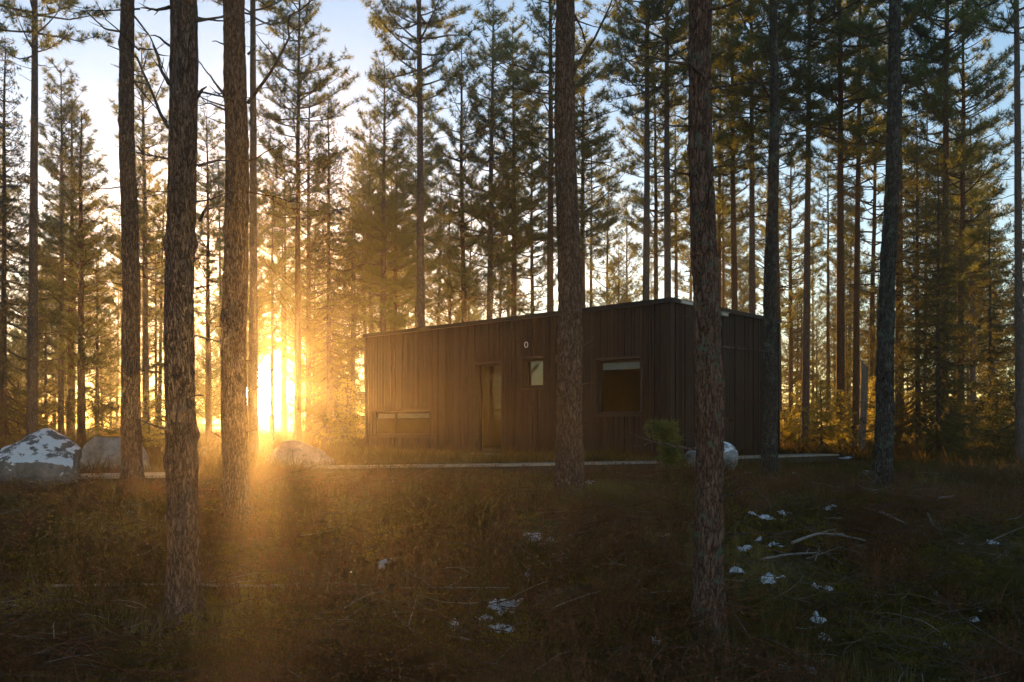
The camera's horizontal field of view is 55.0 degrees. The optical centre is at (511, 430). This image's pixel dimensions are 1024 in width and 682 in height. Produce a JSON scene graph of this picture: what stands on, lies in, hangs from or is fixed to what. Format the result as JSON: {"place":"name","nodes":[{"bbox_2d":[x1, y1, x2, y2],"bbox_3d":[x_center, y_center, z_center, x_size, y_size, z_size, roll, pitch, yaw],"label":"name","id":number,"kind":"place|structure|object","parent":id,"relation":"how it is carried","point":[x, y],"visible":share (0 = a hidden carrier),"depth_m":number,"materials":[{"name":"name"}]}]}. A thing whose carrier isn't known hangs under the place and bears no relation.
{"place":"outdoors","nodes":[
{"label":"outdoors","id":0,"kind":"place"},
{"bbox_2d":[0,428,1023,681],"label":"ground","id":1,"kind":"structure","parent":0,"point":[798,566],"depth_m":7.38,"materials":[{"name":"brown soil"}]},
{"bbox_2d":[0,428,81,489],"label":"boulder","id":2,"kind":"object","parent":1,"relation":"on","point":[41,452],"visible":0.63,"depth_m":11.14,"materials":[{"name":"stone"}]},
{"bbox_2d":[7,266,76,433],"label":"spruce tree","id":3,"kind":"object","parent":1,"relation":"on","point":[45,403],"visible":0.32,"depth_m":33.95,"materials":[{"name":"green plant"}]},
{"bbox_2d":[0,35,89,447],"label":"spruce tree","id":4,"kind":"object","parent":1,"relation":"on","point":[6,311],"visible":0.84,"depth_m":25.99,"materials":[{"name":"green plant"}]},
{"bbox_2d":[0,56,117,435],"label":"pine tree","id":5,"kind":"object","parent":1,"relation":"on","point":[60,118],"visible":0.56,"depth_m":29.89,"materials":[{"name":"green plant"}]},
{"bbox_2d":[0,0,119,435],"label":"pine tree","id":6,"kind":"object","parent":1,"relation":"on","point":[32,386],"visible":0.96,"depth_m":20.88,"materials":[{"name":"green plant"}]},
{"bbox_2d":[11,84,121,441],"bbox_3d":[-13.808,-5.142,30.803,3.310,11.610,3.101,0,0,-33],"label":"pine tree","id":7,"kind":"object","parent":1,"relation":"on","point":[70,429],"visible":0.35,"depth_m":30.93,"materials":[{"name":"green plant"}]},
{"bbox_2d":[25,109,143,442],"bbox_3d":[-12.175,-4.229,27.952,2.647,9.925,3.076,0,0,10],"label":"pine tree","id":8,"kind":"object","parent":1,"relation":"on","point":[81,360],"visible":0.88,"depth_m":27.93,"materials":[{"name":"green plant"}]},
{"bbox_2d":[53,237,120,440],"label":"spruce tree","id":9,"kind":"object","parent":1,"relation":"on","point":[97,427],"visible":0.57,"depth_m":29.95,"materials":[{"name":"green plant"}]},
{"bbox_2d":[56,0,168,485],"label":"pine tree","id":10,"kind":"object","parent":1,"relation":"on","point":[131,441],"visible":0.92,"depth_m":10.93,"materials":[{"name":"brown plant"}]},
{"bbox_2d":[79,436,150,471],"bbox_3d":[-6.723,0.529,16.521,1.132,0.856,1.050,0,0,-42],"label":"boulder","id":11,"kind":"object","parent":1,"relation":"on","point":[95,447],"visible":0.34,"depth_m":16.09,"materials":[{"name":"stone"}]},
{"bbox_2d":[109,141,167,365],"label":"pine tree","id":12,"kind":"object","parent":1,"relation":"on","point":[149,177],"visible":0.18,"depth_m":47.42,"materials":[{"name":"green plant"}]},
{"bbox_2d":[117,254,164,438],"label":"spruce tree","id":13,"kind":"object","parent":1,"relation":"on","point":[157,365],"visible":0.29,"depth_m":32.91,"materials":[{"name":"green plant"}]},
{"bbox_2d":[83,31,204,438],"bbox_3d":[-11.536,-5.938,31.140,3.620,13.169,4.096,0,1,37],"label":"pine tree","id":14,"kind":"object","parent":1,"relation":"on","point":[146,250],"visible":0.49,"depth_m":30.82,"materials":[{"name":"green plant"}]},
{"bbox_2d":[140,390,164,447],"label":"spruce sapling","id":15,"kind":"object","parent":1,"relation":"on","point":[145,430],"visible":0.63,"depth_m":25.95,"materials":[{"name":"green plant"}]},
{"bbox_2d":[115,176,199,437],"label":"pine tree","id":16,"kind":"object","parent":1,"relation":"on","point":[161,226],"visible":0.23,"depth_m":34.54,"materials":[{"name":"green plant"}]},
{"bbox_2d":[108,0,262,624],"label":"pine tree","id":17,"kind":"object","parent":1,"relation":"on","point":[181,461],"visible":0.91,"depth_m":6.52,"materials":[{"name":"brown plant"}]},
{"bbox_2d":[194,289,221,437],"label":"young pine","id":18,"kind":"object","parent":1,"relation":"on","point":[200,390],"visible":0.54,"depth_m":37.69,"materials":[{"name":"green plant"}]},
{"bbox_2d":[159,99,268,437],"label":"pine tree","id":19,"kind":"object","parent":1,"relation":"on","point":[208,270],"visible":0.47,"depth_m":35.82,"materials":[{"name":"green plant"}]},
{"bbox_2d":[215,167,290,434],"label":"pine tree","id":20,"kind":"object","parent":1,"relation":"on","point":[268,309],"visible":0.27,"depth_m":35.02,"materials":[{"name":"green plant"}]},
{"bbox_2d":[197,0,313,457],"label":"pine tree","id":21,"kind":"object","parent":1,"relation":"on","point":[253,356],"visible":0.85,"depth_m":20.90,"materials":[{"name":"brown plant"}]},
{"bbox_2d":[198,0,313,531],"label":"pine tree","id":22,"kind":"object","parent":1,"relation":"on","point":[234,486],"visible":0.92,"depth_m":8.71,"materials":[{"name":"brown plant"}]},
{"bbox_2d":[246,161,311,433],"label":"pine tree","id":23,"kind":"object","parent":1,"relation":"on","point":[282,289],"visible":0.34,"depth_m":41.94,"materials":[{"name":"green plant"}]},
{"bbox_2d":[257,138,322,434],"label":"pine tree","id":24,"kind":"object","parent":1,"relation":"on","point":[285,421],"visible":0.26,"depth_m":45.92,"materials":[{"name":"green plant"}]},
{"bbox_2d":[267,440,334,468],"bbox_3d":[-3.797,0.642,17.471,1.253,0.937,1.169,0,0,0],"label":"boulder","id":25,"kind":"object","parent":1,"relation":"on","point":[299,448],"visible":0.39,"depth_m":17.15,"materials":[{"name":"stone"}]},
{"bbox_2d":[248,0,368,441],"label":"pine tree","id":26,"kind":"object","parent":1,"relation":"on","point":[324,161],"visible":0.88,"depth_m":28.98,"materials":[{"name":"green plant"}]},
{"bbox_2d":[257,84,364,437],"bbox_3d":[-6.725,-5.547,32.928,3.038,12.406,3.531,0,0,16],"label":"pine tree","id":27,"kind":"object","parent":1,"relation":"on","point":[286,302],"visible":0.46,"depth_m":32.90,"materials":[{"name":"green plant"}]},
{"bbox_2d":[276,235,354,431],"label":"young pine","id":28,"kind":"object","parent":1,"relation":"on","point":[304,389],"visible":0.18,"depth_m":37.82,"materials":[{"name":"green plant"}]},
{"bbox_2d":[261,95,376,439],"bbox_3d":[-5.707,-4.910,30.810,4.112,11.314,3.896,0,0,-38],"label":"spruce tree","id":29,"kind":"object","parent":1,"relation":"on","point":[329,406],"visible":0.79,"depth_m":30.83,"materials":[{"name":"green plant"}]},
{"bbox_2d":[316,378,364,446],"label":"spruce sapling","id":30,"kind":"object","parent":1,"relation":"on","point":[340,430],"visible":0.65,"depth_m":28.91,"materials":[{"name":"green plant"}]},
{"bbox_2d":[310,211,377,438],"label":"spruce tree","id":31,"kind":"object","parent":1,"relation":"on","point":[362,352],"visible":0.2,"depth_m":33.91,"materials":[{"name":"green plant"}]},
{"bbox_2d":[332,143,397,391],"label":"pine tree","id":32,"kind":"object","parent":1,"relation":"on","point":[356,161],"visible":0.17,"depth_m":42.30,"materials":[{"name":"green plant"}]},
{"bbox_2d":[330,144,408,345],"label":"pine tree","id":33,"kind":"object","parent":1,"relation":"on","point":[366,186],"visible":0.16,"depth_m":40.87,"materials":[{"name":"green plant"}]},
{"bbox_2d":[335,110,406,332],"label":"pine tree","id":34,"kind":"object","parent":1,"relation":"on","point":[355,154],"visible":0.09,"depth_m":44.22,"materials":[{"name":"green plant"}]},
{"bbox_2d":[330,50,435,331],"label":"pine tree","id":35,"kind":"object","parent":1,"relation":"on","point":[400,238],"visible":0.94,"depth_m":32.88,"materials":[{"name":"green plant"}]},
{"bbox_2d":[349,138,438,330],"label":"pine tree","id":36,"kind":"object","parent":1,"relation":"on","point":[410,270],"visible":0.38,"depth_m":36.89,"materials":[{"name":"green plant"}]},
{"bbox_2d":[355,69,455,325],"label":"pine tree","id":37,"kind":"object","parent":1,"relation":"on","point":[413,134],"visible":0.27,"depth_m":45.04,"materials":[{"name":"green plant"}]},
{"bbox_2d":[373,160,460,328],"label":"pine tree","id":38,"kind":"object","parent":1,"relation":"on","point":[429,290],"visible":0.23,"depth_m":40.70,"materials":[{"name":"green plant"}]},
{"bbox_2d":[360,0,501,327],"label":"pine tree","id":39,"kind":"object","parent":1,"relation":"on","point":[383,24],"visible":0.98,"depth_m":26.95,"materials":[{"name":"green plant"}]},
{"bbox_2d":[425,180,480,326],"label":"pine tree","id":40,"kind":"object","parent":1,"relation":"on","point":[449,308],"visible":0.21,"depth_m":39.85,"materials":[{"name":"green plant"}]},
{"bbox_2d":[410,33,519,321],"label":"pine tree","id":41,"kind":"object","parent":1,"relation":"on","point":[465,297],"visible":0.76,"depth_m":31.95,"materials":[{"name":"green plant"}]},
{"bbox_2d":[304,461,662,475],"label":"boardwalk","id":42,"kind":"structure","parent":1,"relation":"on","point":[534,466],"depth_m":15.36,"materials":[{"name":"grey wood"}]},
{"bbox_2d":[425,0,547,318],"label":"pine tree","id":43,"kind":"object","parent":1,"relation":"on","point":[481,207],"visible":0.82,"depth_m":31.75,"materials":[{"name":"green plant"}]},
{"bbox_2d":[0,457,1023,681],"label":"undergrowth","id":44,"kind":"object","parent":1,"relation":"on","point":[835,611],"visible":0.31,"depth_m":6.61,"materials":[{"name":"green plant"}]},
{"bbox_2d":[0,432,1023,681],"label":"brushwood","id":45,"kind":"object","parent":1,"relation":"on","point":[312,642],"visible":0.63,"depth_m":5.94,"materials":[{"name":"brown plant"}]},
{"bbox_2d":[0,469,1022,681],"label":"pale twigs","id":46,"kind":"object","parent":45,"relation":"on","point":[524,590],"visible":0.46,"depth_m":6.77,"materials":[{"name":"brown wood"}]},
{"bbox_2d":[0,484,1023,681],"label":"moss","id":47,"kind":"object","parent":1,"relation":"on","point":[214,599],"visible":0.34,"depth_m":6.65,"materials":[{"name":"green plant"}]},
{"bbox_2d":[0,462,1023,681],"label":"dry stalks","id":48,"kind":"object","parent":1,"relation":"on","point":[448,563],"visible":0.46,"depth_m":6.76,"materials":[{"name":"brown plant"}]},
{"bbox_2d":[0,457,1023,681],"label":"heather","id":49,"kind":"object","parent":1,"relation":"on","point":[124,659],"visible":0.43,"depth_m":7.24,"materials":[{"name":"green plant"}]},
{"bbox_2d":[0,459,1023,681],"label":"twigs","id":50,"kind":"object","parent":1,"relation":"on","point":[573,593],"visible":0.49,"depth_m":6.65,"materials":[{"name":"brown wood"}]},
{"bbox_2d":[0,426,1023,473],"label":"distant undergrowth","id":51,"kind":"object","parent":1,"relation":"on","point":[204,442],"visible":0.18,"depth_m":20.29,"materials":[{"name":"plant"}]},
{"bbox_2d":[5,452,1023,670],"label":"dead boughs","id":52,"kind":"object","parent":1,"relation":"on","point":[456,628],"visible":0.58,"depth_m":7.11,"materials":[{"name":"brown wood"}]},
{"bbox_2d":[456,15,582,315],"bbox_3d":[-0.004,-6.683,32.962,4.644,14.604,3.845,0,-1,20],"label":"pine tree","id":53,"kind":"object","parent":1,"relation":"on","point":[529,237],"visible":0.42,"depth_m":32.90,"materials":[{"name":"green plant"}]},
{"bbox_2d":[481,106,557,314],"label":"pine tree","id":54,"kind":"object","parent":1,"relation":"on","point":[533,308],"visible":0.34,"depth_m":37.94,"materials":[{"name":"green plant"}]},
{"bbox_2d":[485,0,620,311],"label":"pine tree","id":55,"kind":"object","parent":1,"relation":"on","point":[532,88],"visible":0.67,"depth_m":29.68,"materials":[{"name":"green plant"}]},
{"bbox_2d":[97,443,1015,556],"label":"tall grass","id":56,"kind":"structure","parent":1,"relation":"on","point":[617,487],"depth_m":9.41,"materials":[{"name":"green plant"}]},
{"bbox_2d":[489,0,635,499],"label":"pine tree","id":57,"kind":"object","parent":1,"relation":"on","point":[569,458],"visible":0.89,"depth_m":9.51,"materials":[{"name":"brown plant"}]},
{"bbox_2d":[127,444,998,673],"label":"snow","id":58,"kind":"structure","parent":1,"relation":"on","point":[730,570],"depth_m":6.74,"materials":[{"name":"white snow"}]},
{"bbox_2d":[363,297,780,460],"bbox_3d":[1.279,-0.951,24.199,9.155,3.342,5.195,0,0,40],"label":"cabin","id":59,"kind":"object","parent":1,"relation":"on","point":[490,382],"visible":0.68,"depth_m":22.04,"materials":[{"name":"brown wood"}]},
{"bbox_2d":[370,408,430,437],"bbox_3d":[-2.723,-0.170,24.404,2.149,0.703,0.225,0,0,40],"label":"window","id":60,"kind":"structure","parent":59,"relation":"in","point":[398,413],"depth_m":24.51,"materials":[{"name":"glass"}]},
{"bbox_2d":[474,361,502,452],"bbox_3d":[-0.499,-0.498,22.560,0.884,2.143,0.215,0,0,40],"label":"glass door","id":61,"kind":"structure","parent":59,"relation":"in","point":[490,363],"depth_m":22.76,"materials":[{"name":"glass"}]},
{"bbox_2d":[593,355,641,416],"bbox_3d":[2.220,-0.895,20.323,1.184,1.230,0.225,0,0,40],"label":"window","id":62,"kind":"structure","parent":59,"relation":"in","point":[630,362],"depth_m":20.45,"materials":[{"name":"brown glass"}]},
{"bbox_2d":[519,26,640,307],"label":"pine tree","id":63,"kind":"object","parent":1,"relation":"on","point":[584,211],"visible":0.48,"depth_m":33.76,"materials":[{"name":"green plant"}]},
{"bbox_2d":[576,132,622,306],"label":"pine tree","id":64,"kind":"object","parent":1,"relation":"on","point":[591,238],"visible":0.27,"depth_m":41.90,"materials":[{"name":"green plant"}]},
{"bbox_2d":[585,160,642,306],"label":"pine tree","id":65,"kind":"object","parent":1,"relation":"on","point":[616,236],"visible":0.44,"depth_m":41.81,"materials":[{"name":"green plant"}]},
{"bbox_2d":[596,192,651,304],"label":"pine tree","id":66,"kind":"object","parent":1,"relation":"on","point":[626,278],"visible":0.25,"depth_m":46.95,"materials":[{"name":"green plant"}]},
{"bbox_2d":[578,0,713,300],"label":"pine tree","id":67,"kind":"object","parent":1,"relation":"on","point":[613,48],"visible":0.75,"depth_m":28.76,"materials":[{"name":"green plant"}]},
{"bbox_2d":[604,25,690,298],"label":"pine tree","id":68,"kind":"object","parent":1,"relation":"on","point":[639,202],"visible":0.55,"depth_m":35.92,"materials":[{"name":"green plant"}]},
{"bbox_2d":[643,416,689,470],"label":"pine sapling","id":69,"kind":"object","parent":1,"relation":"on","point":[663,431],"visible":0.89,"depth_m":15.47,"materials":[{"name":"green plant"}]},
{"bbox_2d":[590,0,743,297],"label":"pine tree","id":70,"kind":"object","parent":1,"relation":"on","point":[667,206],"visible":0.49,"depth_m":28.90,"materials":[{"name":"green plant"}]},
{"bbox_2d":[650,85,689,297],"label":"pine tree","id":71,"kind":"object","parent":1,"relation":"on","point":[678,220],"visible":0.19,"depth_m":39.83,"materials":[{"name":"green plant"}]},
{"bbox_2d":[651,170,726,300],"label":"pine tree","id":72,"kind":"object","parent":1,"relation":"on","point":[684,257],"visible":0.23,"depth_m":53.73,"materials":[{"name":"green plant"}]},
{"bbox_2d":[625,0,804,650],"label":"pine tree","id":73,"kind":"object","parent":1,"relation":"on","point":[708,558],"visible":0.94,"depth_m":5.84,"materials":[{"name":"brown plant"}]},
{"bbox_2d":[660,12,785,306],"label":"pine tree","id":74,"kind":"object","parent":1,"relation":"on","point":[721,202],"visible":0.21,"depth_m":34.64,"materials":[{"name":"green plant"}]},
{"bbox_2d":[670,0,799,309],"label":"pine tree","id":75,"kind":"object","parent":1,"relation":"on","point":[732,178],"visible":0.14,"depth_m":30.09,"materials":[{"name":"green plant"}]},
{"bbox_2d":[716,187,763,311],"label":"pine tree","id":76,"kind":"object","parent":1,"relation":"on","point":[728,292],"visible":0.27,"depth_m":47.85,"materials":[{"name":"green plant"}]},
{"bbox_2d":[681,0,835,313],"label":"pine tree","id":77,"kind":"object","parent":1,"relation":"on","point":[742,11],"visible":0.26,"depth_m":28.97,"materials":[{"name":"green plant"}]},
{"bbox_2d":[726,162,796,339],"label":"pine tree","id":78,"kind":"object","parent":1,"relation":"on","point":[745,291],"visible":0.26,"depth_m":45.87,"materials":[{"name":"green plant"}]},
{"bbox_2d":[725,0,808,476],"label":"pine tree","id":79,"kind":"object","parent":1,"relation":"on","point":[769,447],"visible":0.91,"depth_m":11.94,"materials":[{"name":"brown plant"}]},
{"bbox_2d":[711,0,853,436],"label":"pine tree","id":80,"kind":"object","parent":1,"relation":"on","point":[748,128],"visible":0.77,"depth_m":26.66,"materials":[{"name":"green plant"}]},
{"bbox_2d":[742,127,836,430],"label":"pine tree","id":81,"kind":"object","parent":1,"relation":"on","point":[791,317],"visible":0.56,"depth_m":37.96,"materials":[{"name":"green plant"}]},
{"bbox_2d":[735,0,864,445],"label":"pine tree","id":82,"kind":"object","parent":1,"relation":"on","point":[805,371],"visible":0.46,"depth_m":27.88,"materials":[{"name":"green plant"}]},
{"bbox_2d":[782,293,834,432],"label":"spruce tree","id":83,"kind":"object","parent":1,"relation":"on","point":[799,372],"visible":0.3,"depth_m":43.14,"materials":[{"name":"green plant"}]},
{"bbox_2d":[794,379,848,453],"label":"spruce sapling","id":84,"kind":"object","parent":1,"relation":"on","point":[821,431],"visible":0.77,"depth_m":25.42,"materials":[{"name":"green plant"}]},
{"bbox_2d":[792,139,866,431],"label":"pine tree","id":85,"kind":"object","parent":1,"relation":"on","point":[816,224],"visible":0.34,"depth_m":39.98,"materials":[{"name":"green plant"}]},
{"bbox_2d":[822,389,858,446],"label":"spruce sapling","id":86,"kind":"object","parent":1,"relation":"on","point":[837,407],"visible":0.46,"depth_m":26.43,"materials":[{"name":"green plant"}]},
{"bbox_2d":[810,197,876,424],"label":"spruce tree","id":87,"kind":"object","parent":1,"relation":"on","point":[850,300],"visible":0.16,"depth_m":47.44,"materials":[{"name":"green plant"}]},
{"bbox_2d":[812,205,875,397],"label":"pine tree","id":88,"kind":"object","parent":1,"relation":"on","point":[832,273],"visible":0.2,"depth_m":48.94,"materials":[{"name":"green plant"}]},
{"bbox_2d":[763,0,928,443],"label":"pine tree","id":89,"kind":"object","parent":1,"relation":"on","point":[857,141],"visible":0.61,"depth_m":26.89,"materials":[{"name":"green plant"}]},
{"bbox_2d":[798,0,921,443],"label":"pine tree","id":90,"kind":"object","parent":1,"relation":"on","point":[859,169],"visible":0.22,"depth_m":28.89,"materials":[{"name":"green plant"}]},
{"bbox_2d":[799,0,926,495],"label":"pine tree","id":91,"kind":"object","parent":1,"relation":"on","point":[884,432],"visible":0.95,"depth_m":10.54,"materials":[{"name":"brown plant"}]},
{"bbox_2d":[810,24,932,436],"bbox_3d":[12.379,-6.744,33.628,4.058,14.776,3.802,1,1,3],"label":"pine tree","id":92,"kind":"object","parent":1,"relation":"on","point":[848,209],"visible":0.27,"depth_m":33.88,"materials":[{"name":"green plant"}]},
{"bbox_2d":[813,0,981,450],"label":"pine tree","id":93,"kind":"object","parent":1,"relation":"on","point":[875,71],"visible":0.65,"depth_m":24.86,"materials":[{"name":"green plant"}]},
{"bbox_2d":[843,104,986,454],"bbox_3d":[9.345,-3.388,23.032,2.922,8.486,3.084,0,0,-10],"label":"spruce tree","id":94,"kind":"object","parent":1,"relation":"on","point":[917,414],"visible":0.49,"depth_m":22.92,"materials":[{"name":"green plant"}]},
{"bbox_2d":[861,0,1023,426],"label":"pine tree","id":95,"kind":"object","parent":1,"relation":"on","point":[932,103],"visible":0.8,"depth_m":23.59,"materials":[{"name":"green plant"}]},
{"bbox_2d":[878,0,1023,450],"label":"pine tree","id":96,"kind":"object","parent":1,"relation":"on","point":[994,191],"visible":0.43,"depth_m":25.59,"materials":[{"name":"green plant"}]},
{"bbox_2d":[894,143,1008,460],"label":"spruce tree","id":97,"kind":"object","parent":1,"relation":"on","point":[938,433],"visible":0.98,"depth_m":20.88,"materials":[{"name":"green plant"}]},
{"bbox_2d":[910,154,1014,433],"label":"spruce tree","id":98,"kind":"object","parent":1,"relation":"on","point":[980,311],"visible":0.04,"depth_m":35.34,"materials":[{"name":"green plant"}]},
{"bbox_2d":[912,105,1023,441],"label":"pine tree","id":99,"kind":"object","parent":1,"relation":"on","point":[980,337],"visible":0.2,"depth_m":29.91,"materials":[{"name":"green plant"}]},
{"bbox_2d":[939,0,1023,462],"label":"pine tree","id":100,"kind":"object","parent":1,"relation":"on","point":[1013,21],"visible":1,"depth_m":18.93,"materials":[{"name":"brown plant"}]},
{"bbox_2d":[952,204,1023,449],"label":"spruce tree","id":101,"kind":"object","parent":1,"relation":"on","point":[990,359],"visible":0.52,"depth_m":24.96,"materials":[{"name":"green plant"}]},
{"bbox_2d":[968,379,1014,453],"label":"spruce sapling","id":102,"kind":"object","parent":1,"relation":"on","point":[986,425],"visible":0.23,"depth_m":22.98,"materials":[{"name":"green plant"}]},
{"bbox_2d":[963,145,1023,457],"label":"spruce tree","id":103,"kind":"object","parent":1,"relation":"on","point":[1010,435],"visible":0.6,"depth_m":22.13,"materials":[{"name":"green plant"}]},
{"bbox_2d":[0,0,1023,428],"label":"sky","id":104,"kind":"structure","parent":0,"point":[347,23],"materials":[{"name":"blue"}]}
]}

